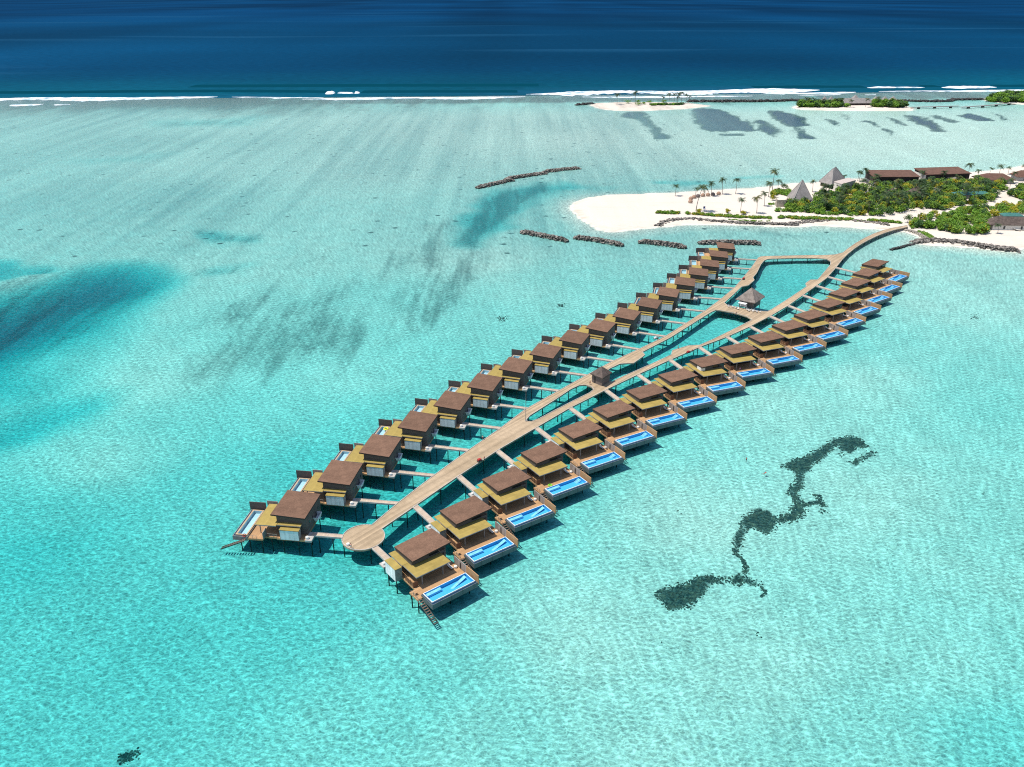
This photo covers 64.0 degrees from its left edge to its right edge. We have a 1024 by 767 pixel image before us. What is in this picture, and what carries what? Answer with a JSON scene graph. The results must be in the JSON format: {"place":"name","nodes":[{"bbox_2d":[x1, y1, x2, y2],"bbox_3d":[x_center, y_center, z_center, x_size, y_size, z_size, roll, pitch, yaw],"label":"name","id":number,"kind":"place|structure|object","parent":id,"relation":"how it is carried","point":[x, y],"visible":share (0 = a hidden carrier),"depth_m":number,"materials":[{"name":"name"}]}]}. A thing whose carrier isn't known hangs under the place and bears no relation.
{"place":"outdoors","nodes":[
{"label":"outdoors","id":0,"kind":"place"},
{"bbox_2d":[0,92,1022,231],"bbox_3d":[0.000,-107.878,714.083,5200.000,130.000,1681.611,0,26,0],"label":"lagoon water","id":1,"kind":"structure","parent":0,"point":[522,117],"depth_m":1068.60,"materials":[{"name":"liquid"}]},
{"bbox_2d":[0,92,1023,766],"bbox_3d":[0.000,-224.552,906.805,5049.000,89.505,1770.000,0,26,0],"label":"seabed","id":2,"kind":"structure","parent":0,"point":[216,332],"depth_m":296.94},
{"bbox_2d":[117,747,140,764],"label":"coral lump","id":3,"kind":"object","parent":2,"relation":"on","point":[125,756],"visible":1,"depth_m":177.10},
{"bbox_2d":[221,490,342,556],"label":"overwater villa","id":4,"kind":"object","parent":2,"relation":"on","point":[291,515],"visible":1,"depth_m":240.83,"materials":[{"name":"brown"}]},
{"bbox_2d":[290,460,398,521],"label":"overwater villa","id":5,"kind":"object","parent":2,"relation":"on","point":[337,483],"visible":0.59,"depth_m":257.08,"materials":[{"name":"brown"}]},
{"bbox_2d":[333,434,433,491],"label":"overwater villa","id":6,"kind":"object","parent":2,"relation":"on","point":[377,455],"visible":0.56,"depth_m":272.30,"materials":[{"name":"brown"}]},
{"bbox_2d":[374,410,468,463],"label":"overwater villa","id":7,"kind":"object","parent":2,"relation":"on","point":[416,430],"visible":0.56,"depth_m":287.62,"materials":[{"name":"brown"}]},
{"bbox_2d":[372,528,478,625],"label":"overwater villa","id":8,"kind":"object","parent":2,"relation":"on","point":[419,563],"visible":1,"depth_m":222.31,"materials":[{"name":"brown"}]},
{"bbox_2d":[411,390,499,439],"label":"overwater villa","id":9,"kind":"object","parent":2,"relation":"on","point":[451,409],"visible":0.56,"depth_m":302.64,"materials":[{"name":"brown"}]},
{"bbox_2d":[413,495,517,580],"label":"overwater villa","id":10,"kind":"object","parent":2,"relation":"on","point":[463,526],"visible":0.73,"depth_m":237.71,"materials":[{"name":"brown"}]},
{"bbox_2d":[446,373,527,418],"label":"overwater villa","id":11,"kind":"object","parent":2,"relation":"on","point":[484,391],"visible":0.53,"depth_m":316.87,"materials":[{"name":"brown"}]},
{"bbox_2d":[475,178,514,188],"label":"breakwater","id":12,"kind":"object","parent":2,"relation":"on","point":[489,184],"visible":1,"depth_m":685.02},
{"bbox_2d":[457,466,555,543],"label":"overwater villa","id":13,"kind":"object","parent":2,"relation":"on","point":[504,494],"visible":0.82,"depth_m":253.18,"materials":[{"name":"brown"}]},
{"bbox_2d":[479,357,558,400],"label":"overwater villa","id":14,"kind":"object","parent":2,"relation":"on","point":[515,373],"visible":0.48,"depth_m":331.11,"materials":[{"name":"brown"}]},
{"bbox_2d":[504,171,547,178],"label":"breakwater","id":15,"kind":"object","parent":2,"relation":"on","point":[527,175],"visible":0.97,"depth_m":715.36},
{"bbox_2d":[496,441,590,511],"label":"overwater villa","id":16,"kind":"object","parent":2,"relation":"on","point":[543,466],"visible":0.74,"depth_m":267.98,"materials":[{"name":"brown"}]},
{"bbox_2d":[520,229,568,242],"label":"breakwater","id":17,"kind":"object","parent":2,"relation":"on","point":[546,236],"visible":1,"depth_m":538.45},
{"bbox_2d":[511,343,586,383],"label":"overwater villa","id":18,"kind":"object","parent":2,"relation":"on","point":[546,359],"visible":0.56,"depth_m":344.49,"materials":[{"name":"brown"}]},
{"bbox_2d":[544,166,581,172],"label":"breakwater","id":19,"kind":"object","parent":2,"relation":"on","point":[562,169],"visible":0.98,"depth_m":740.12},
{"bbox_2d":[541,330,612,368],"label":"overwater villa","id":20,"kind":"object","parent":2,"relation":"on","point":[575,345],"visible":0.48,"depth_m":358.17,"materials":[{"name":"brown"}]},
{"bbox_2d":[535,419,624,483],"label":"overwater villa","id":21,"kind":"object","parent":2,"relation":"on","point":[579,441],"visible":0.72,"depth_m":282.49,"materials":[{"name":"brown"}]},
{"bbox_2d":[575,102,595,105],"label":"reef dike","id":22,"kind":"structure","parent":2,"relation":"on","point":[583,103],"depth_m":1169.32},
{"bbox_2d":[573,234,623,246],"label":"breakwater","id":23,"kind":"object","parent":2,"relation":"on","point":[599,240],"visible":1,"depth_m":528.67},
{"bbox_2d":[590,366,611,396],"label":"thatched hut","id":24,"kind":"object","parent":2,"relation":"on","point":[601,376],"visible":0.8,"depth_m":331.34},
{"bbox_2d":[569,318,638,355],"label":"overwater villa","id":25,"kind":"object","parent":2,"relation":"on","point":[602,333],"visible":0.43,"depth_m":370.68,"materials":[{"name":"brown"}]},
{"bbox_2d":[569,400,656,460],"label":"overwater villa","id":26,"kind":"object","parent":2,"relation":"on","point":[614,420],"visible":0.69,"depth_m":296.29,"materials":[{"name":"brown"}]},
{"bbox_2d":[341,225,907,563],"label":"boardwalk","id":27,"kind":"structure","parent":2,"relation":"on","point":[364,537],"depth_m":319.25,"materials":[{"name":"brown wood"}]},
{"bbox_2d":[738,301,746,306],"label":"canopy","id":28,"kind":"object","parent":27,"relation":"on","point":[743,304],"visible":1,"depth_m":412.17,"materials":[{"name":"fabric"}]},
{"bbox_2d":[595,307,665,343],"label":"overwater villa","id":29,"kind":"object","parent":2,"relation":"on","point":[627,321],"visible":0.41,"depth_m":384.15,"materials":[{"name":"brown"}]},
{"bbox_2d":[604,383,686,439],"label":"overwater villa","id":30,"kind":"object","parent":2,"relation":"on","point":[647,402],"visible":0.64,"depth_m":309.58,"materials":[{"name":"brown"}]},
{"bbox_2d":[613,297,684,330],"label":"overwater villa","id":31,"kind":"object","parent":2,"relation":"on","point":[650,310],"visible":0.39,"depth_m":397.61,"materials":[{"name":"brown"}]},
{"bbox_2d":[638,239,686,248],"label":"breakwater","id":32,"kind":"object","parent":2,"relation":"on","point":[663,243],"visible":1,"depth_m":522.23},
{"bbox_2d":[649,102,684,105],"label":"hedge planting","id":33,"kind":"object","parent":2,"relation":"on","point":[666,103],"visible":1,"depth_m":1150.37,"materials":[{"name":"green plant"}]},
{"bbox_2d":[634,287,704,317],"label":"overwater villa","id":34,"kind":"object","parent":2,"relation":"on","point":[669,297],"visible":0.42,"depth_m":411.84,"materials":[{"name":"brown"}]},
{"bbox_2d":[637,368,716,420],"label":"overwater villa","id":35,"kind":"object","parent":2,"relation":"on","point":[678,385],"visible":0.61,"depth_m":322.50,"materials":[{"name":"brown"}]},
{"bbox_2d":[652,276,720,304],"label":"overwater villa","id":36,"kind":"object","parent":2,"relation":"on","point":[686,287],"visible":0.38,"depth_m":426.98,"materials":[{"name":"brown"}]},
{"bbox_2d":[654,573,725,611],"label":"coral patch","id":37,"kind":"object","parent":2,"relation":"on","point":[663,597],"visible":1,"depth_m":222.44,"materials":[{"name":"stone"}]},
{"bbox_2d":[667,267,733,294],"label":"overwater villa","id":38,"kind":"object","parent":2,"relation":"on","point":[700,276],"visible":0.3,"depth_m":442.38,"materials":[{"name":"brown"}]},
{"bbox_2d":[696,184,708,210],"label":"coconut palm","id":39,"kind":"object","parent":2,"relation":"on","point":[703,186],"visible":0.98,"depth_m":587.65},
{"bbox_2d":[669,354,745,395],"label":"overwater villa","id":40,"kind":"object","parent":2,"relation":"on","point":[710,371],"visible":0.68,"depth_m":335.30,"materials":[{"name":"brown"}]},
{"bbox_2d":[678,259,741,284],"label":"overwater villa","id":41,"kind":"object","parent":2,"relation":"on","point":[712,267],"visible":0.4,"depth_m":456.52,"materials":[{"name":"brown"}]},
{"bbox_2d":[708,181,715,193],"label":"coconut palm","id":42,"kind":"object","parent":2,"relation":"on","point":[711,183],"visible":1,"depth_m":634.83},
{"bbox_2d":[688,250,749,273],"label":"overwater villa","id":43,"kind":"object","parent":2,"relation":"on","point":[721,257],"visible":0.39,"depth_m":473.82,"materials":[{"name":"brown"}]},
{"bbox_2d":[696,242,756,264],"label":"overwater villa","id":44,"kind":"object","parent":2,"relation":"on","point":[729,248],"visible":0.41,"depth_m":489.81,"materials":[{"name":"brown"}]},
{"bbox_2d":[697,239,760,244],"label":"breakwater","id":45,"kind":"object","parent":2,"relation":"on","point":[734,242],"visible":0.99,"depth_m":524.38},
{"bbox_2d":[698,342,774,388],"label":"overwater villa","id":46,"kind":"object","parent":2,"relation":"on","point":[737,356],"visible":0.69,"depth_m":347.14,"materials":[{"name":"brown"}]},
{"bbox_2d":[686,98,799,102],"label":"reef dike","id":47,"kind":"structure","parent":2,"relation":"on","point":[744,100],"depth_m":1199.44,"materials":[{"name":"stone"}]},
{"bbox_2d":[722,547,766,597],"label":"coral patch","id":48,"kind":"object","parent":2,"relation":"on","point":[742,561],"visible":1,"depth_m":227.82,"materials":[{"name":"stone"}]},
{"bbox_2d":[736,288,764,310],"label":"thatched pavilion","id":49,"kind":"structure","parent":2,"relation":"on","point":[751,297],"depth_m":412.71,"materials":[{"name":"wicker"}]},
{"bbox_2d":[731,508,777,548],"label":"coral patch","id":50,"kind":"object","parent":2,"relation":"on","point":[748,521],"visible":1,"depth_m":250.63,"materials":[{"name":"stone"}]},
{"bbox_2d":[752,195,761,212],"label":"coconut palm","id":51,"kind":"object","parent":2,"relation":"on","point":[756,198],"visible":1,"depth_m":584.57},
{"bbox_2d":[726,331,802,375],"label":"overwater villa","id":52,"kind":"object","parent":2,"relation":"on","point":[767,345],"visible":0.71,"depth_m":358.74,"materials":[{"name":"brown"}]},
{"bbox_2d":[760,191,768,205],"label":"coconut palm","id":53,"kind":"object","parent":2,"relation":"on","point":[764,193],"visible":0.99,"depth_m":606.68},
{"bbox_2d":[766,181,772,196],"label":"coconut palm","id":54,"kind":"object","parent":2,"relation":"on","point":[770,183],"visible":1,"depth_m":630.90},
{"bbox_2d":[654,217,889,226],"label":"rock revetment","id":55,"kind":"object","parent":2,"relation":"on","point":[791,223],"visible":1,"depth_m":568.72,"materials":[{"name":"stone"}]},
{"bbox_2d":[770,168,779,189],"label":"coconut palm","id":56,"kind":"object","parent":2,"relation":"on","point":[775,171],"visible":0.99,"depth_m":654.22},
{"bbox_2d":[655,210,902,223],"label":"hedge planting","id":57,"kind":"object","parent":2,"relation":"on","point":[768,217],"visible":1,"depth_m":576.18,"materials":[{"name":"green plant"}]},
{"bbox_2d":[770,188,790,195],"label":"undergrowth","id":58,"kind":"object","parent":2,"relation":"on","point":[786,192],"visible":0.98,"depth_m":644.32,"materials":[{"name":"green plant"}]},
{"bbox_2d":[775,197,787,206],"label":"stone wall","id":59,"kind":"structure","parent":2,"relation":"on","point":[779,203],"depth_m":606.65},
{"bbox_2d":[749,320,826,361],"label":"overwater villa","id":60,"kind":"object","parent":2,"relation":"on","point":[791,332],"visible":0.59,"depth_m":371.67,"materials":[{"name":"brown"}]},
{"bbox_2d":[785,473,804,502],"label":"coral patch","id":61,"kind":"object","parent":2,"relation":"on","point":[798,488],"visible":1,"depth_m":268.55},
{"bbox_2d":[772,494,827,524],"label":"coral patch","id":62,"kind":"object","parent":2,"relation":"on","point":[800,510],"visible":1,"depth_m":257.14,"materials":[{"name":"stone"}]},
{"bbox_2d":[788,179,812,201],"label":"pyramid hall","id":63,"kind":"structure","parent":2,"relation":"on","point":[799,191],"depth_m":614.21,"materials":[{"name":"grey"}]},
{"bbox_2d":[769,309,848,350],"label":"overwater villa","id":64,"kind":"object","parent":2,"relation":"on","point":[813,320],"visible":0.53,"depth_m":383.92,"materials":[{"name":"brown"}]},
{"bbox_2d":[780,435,869,473],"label":"coral patch","id":65,"kind":"object","parent":2,"relation":"on","point":[802,464],"visible":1,"depth_m":290.08,"materials":[{"name":"stone"}]},
{"bbox_2d":[774,207,876,215],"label":"hedge planting","id":66,"kind":"object","parent":2,"relation":"on","point":[822,212],"visible":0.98,"depth_m":587.11,"materials":[{"name":"green plant"}]},
{"bbox_2d":[787,298,865,329],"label":"overwater villa","id":67,"kind":"object","parent":2,"relation":"on","point":[831,307],"visible":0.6,"depth_m":398.53,"materials":[{"name":"brown"}]},
{"bbox_2d":[728,202,933,237],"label":"grass","id":68,"kind":"structure","parent":2,"relation":"on","point":[927,234],"depth_m":559.21,"materials":[{"name":"green plant"}]},
{"bbox_2d":[819,167,844,188],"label":"pyramid hall","id":69,"kind":"structure","parent":2,"relation":"on","point":[831,176],"depth_m":669.58,"materials":[{"name":"grey"}]},
{"bbox_2d":[835,196,844,210],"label":"coconut palm","id":70,"kind":"object","parent":2,"relation":"on","point":[841,198],"visible":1,"depth_m":586.36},
{"bbox_2d":[802,287,881,323],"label":"overwater villa","id":71,"kind":"object","parent":2,"relation":"on","point":[851,299],"visible":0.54,"depth_m":413.10,"materials":[{"name":"brown"}]},
{"bbox_2d":[833,178,855,189],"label":"white annex","id":72,"kind":"object","parent":2,"relation":"on","point":[849,181],"visible":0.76,"depth_m":656.57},
{"bbox_2d":[795,98,908,107],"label":"undergrowth","id":73,"kind":"object","parent":2,"relation":"on","point":[886,102],"visible":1,"depth_m":1130.69,"materials":[{"name":"green plant"}]},
{"bbox_2d":[816,277,892,304],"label":"overwater villa","id":74,"kind":"object","parent":2,"relation":"on","point":[879,297],"visible":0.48,"depth_m":428.27,"materials":[{"name":"brown"}]},
{"bbox_2d":[843,98,871,104],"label":"thatched hall","id":75,"kind":"structure","parent":2,"relation":"on","point":[859,101],"depth_m":1151.47,"materials":[{"name":"grey"}]},
{"bbox_2d":[846,450,877,464],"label":"coral patch","id":76,"kind":"object","parent":2,"relation":"on","point":[855,461],"visible":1,"depth_m":286.32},
{"bbox_2d":[828,268,902,293],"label":"overwater villa","id":77,"kind":"object","parent":2,"relation":"on","point":[889,286],"visible":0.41,"depth_m":443.51,"materials":[{"name":"brown"}]},
{"bbox_2d":[836,259,909,282],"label":"overwater villa","id":78,"kind":"object","parent":2,"relation":"on","point":[896,275],"visible":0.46,"depth_m":459.50,"materials":[{"name":"brown"}]},
{"bbox_2d":[871,192,882,207],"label":"coconut palm","id":79,"kind":"object","parent":2,"relation":"on","point":[876,195],"visible":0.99,"depth_m":592.67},
{"bbox_2d":[865,170,919,184],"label":"island villa","id":80,"kind":"object","parent":2,"relation":"on","point":[894,175],"visible":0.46,"depth_m":675.85,"materials":[{"name":"red"}]},
{"bbox_2d":[783,175,1008,215],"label":"undergrowth","id":81,"kind":"object","parent":2,"relation":"on","point":[850,204],"visible":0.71,"depth_m":615.04,"materials":[{"name":"green plant"}]},
{"bbox_2d":[889,243,914,250],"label":"rock spit","id":82,"kind":"structure","parent":2,"relation":"on","point":[900,247],"depth_m":517.09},
{"bbox_2d":[903,214,912,222],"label":"round tree","id":83,"kind":"object","parent":2,"relation":"on","point":[909,216],"visible":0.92,"depth_m":564.00,"materials":[{"name":"green plant"}]},
{"bbox_2d":[906,186,923,195],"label":"thatched roof","id":84,"kind":"structure","parent":2,"relation":"on","point":[914,189],"depth_m":631.74,"materials":[{"name":"grey plant"}]},
{"bbox_2d":[903,228,928,237],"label":"rock edge","id":85,"kind":"object","parent":2,"relation":"on","point":[919,234],"visible":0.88,"depth_m":544.61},
{"bbox_2d":[910,106,957,108],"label":"islet pier","id":86,"kind":"structure","parent":2,"relation":"on","point":[934,106],"depth_m":1133.39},
{"bbox_2d":[933,188,942,194],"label":"coconut palm","id":87,"kind":"object","parent":2,"relation":"on","point":[937,190],"visible":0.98,"depth_m":609.08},
{"bbox_2d":[914,167,971,179],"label":"island villa","id":88,"kind":"object","parent":2,"relation":"on","point":[936,172],"visible":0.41,"depth_m":684.32,"materials":[{"name":"red"}]},
{"bbox_2d":[901,98,984,101],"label":"reef dike","id":89,"kind":"structure","parent":2,"relation":"on","point":[942,100],"depth_m":1204.66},
{"bbox_2d":[908,201,991,233],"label":"undergrowth","id":90,"kind":"object","parent":2,"relation":"on","point":[950,220],"visible":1,"depth_m":557.76,"materials":[{"name":"green plant"}]},
{"bbox_2d":[951,192,973,198],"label":"green roof shed","id":91,"kind":"structure","parent":2,"relation":"on","point":[969,195],"depth_m":631.70,"materials":[{"name":"metal"}]},
{"bbox_2d":[909,237,1020,253],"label":"rock revetment","id":92,"kind":"object","parent":2,"relation":"on","point":[991,246],"visible":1,"depth_m":519.47,"materials":[{"name":"stone"}]},
{"bbox_2d":[969,187,978,197],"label":"coconut palm","id":93,"kind":"object","parent":2,"relation":"on","point":[974,190],"visible":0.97,"depth_m":616.33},
{"bbox_2d":[971,191,987,195],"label":"green roof shed","id":94,"kind":"structure","parent":2,"relation":"on","point":[981,192],"depth_m":632.04,"materials":[{"name":"metal"}]},
{"bbox_2d":[961,102,1016,108],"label":"islet pier","id":95,"kind":"structure","parent":2,"relation":"on","point":[982,106],"depth_m":1145.19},
{"bbox_2d":[971,173,1016,183],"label":"hip roof house","id":96,"kind":"structure","parent":2,"relation":"on","point":[993,176],"depth_m":681.51,"materials":[{"name":"red"}]},
{"bbox_2d":[982,216,1023,229],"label":"beach bar","id":97,"kind":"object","parent":2,"relation":"on","point":[1008,223],"visible":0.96,"depth_m":547.78,"materials":[{"name":"brown"}]},
{"bbox_2d":[985,90,1023,102],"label":"undergrowth","id":98,"kind":"object","parent":2,"relation":"on","point":[1005,96],"visible":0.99,"depth_m":1195.49,"materials":[{"name":"green plant"}]},
{"bbox_2d":[989,200,1023,216],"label":"undergrowth","id":99,"kind":"object","parent":2,"relation":"on","point":[1005,206],"visible":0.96,"depth_m":591.74,"materials":[{"name":"green plant"}]},
{"bbox_2d":[999,213,1023,216],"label":"green roof shed","id":100,"kind":"structure","parent":2,"relation":"on","point":[1012,214],"depth_m":570.74,"materials":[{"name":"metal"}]},
{"bbox_2d":[1006,183,1023,198],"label":"undergrowth","id":101,"kind":"object","parent":2,"relation":"on","point":[1017,191],"visible":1,"depth_m":637.55,"materials":[{"name":"green plant"}]},
{"bbox_2d":[1009,170,1023,180],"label":"hip roof house","id":102,"kind":"structure","parent":2,"relation":"on","point":[1019,176],"depth_m":691.10,"materials":[{"name":"red"}]},
{"bbox_2d":[0,0,1023,99],"bbox_3d":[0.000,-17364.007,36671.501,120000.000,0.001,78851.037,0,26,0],"label":"ocean","id":103,"kind":"structure","parent":0,"point":[551,46],"depth_m":2459.62,"materials":[{"name":"liquid"}]},
{"bbox_2d":[0,90,328,93],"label":"swell","id":104,"kind":"structure","parent":103,"relation":"on","point":[136,91],"depth_m":1312.15,"materials":[{"name":"teal"}]},
{"bbox_2d":[190,84,538,86],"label":"swell","id":105,"kind":"structure","parent":103,"relation":"on","point":[339,85],"depth_m":1403.18,"materials":[{"name":"teal"}]},
{"bbox_2d":[361,90,516,92],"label":"swell","id":106,"kind":"structure","parent":103,"relation":"on","point":[439,91],"depth_m":1312.97,"materials":[{"name":"teal"}]},
{"bbox_2d":[0,86,1022,105],"bbox_3d":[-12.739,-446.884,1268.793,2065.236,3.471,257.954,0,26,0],"label":"surf","id":107,"kind":"structure","parent":103,"relation":"on","point":[711,92],"depth_m":1286.46,"materials":[{"name":"liquid"}]},
{"bbox_2d":[752,85,867,87],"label":"swell","id":108,"kind":"structure","parent":103,"relation":"on","point":[822,86],"depth_m":1379.26,"materials":[{"name":"teal"}]},
{"bbox_2d":[920,85,940,86],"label":"swell","id":109,"kind":"structure","parent":103,"relation":"on","point":[930,85],"depth_m":1400.22,"materials":[{"name":"teal"}]},
{"bbox_2d":[992,85,1023,86],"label":"swell","id":110,"kind":"structure","parent":103,"relation":"on","point":[1009,85],"depth_m":1408.98,"materials":[{"name":"teal"}]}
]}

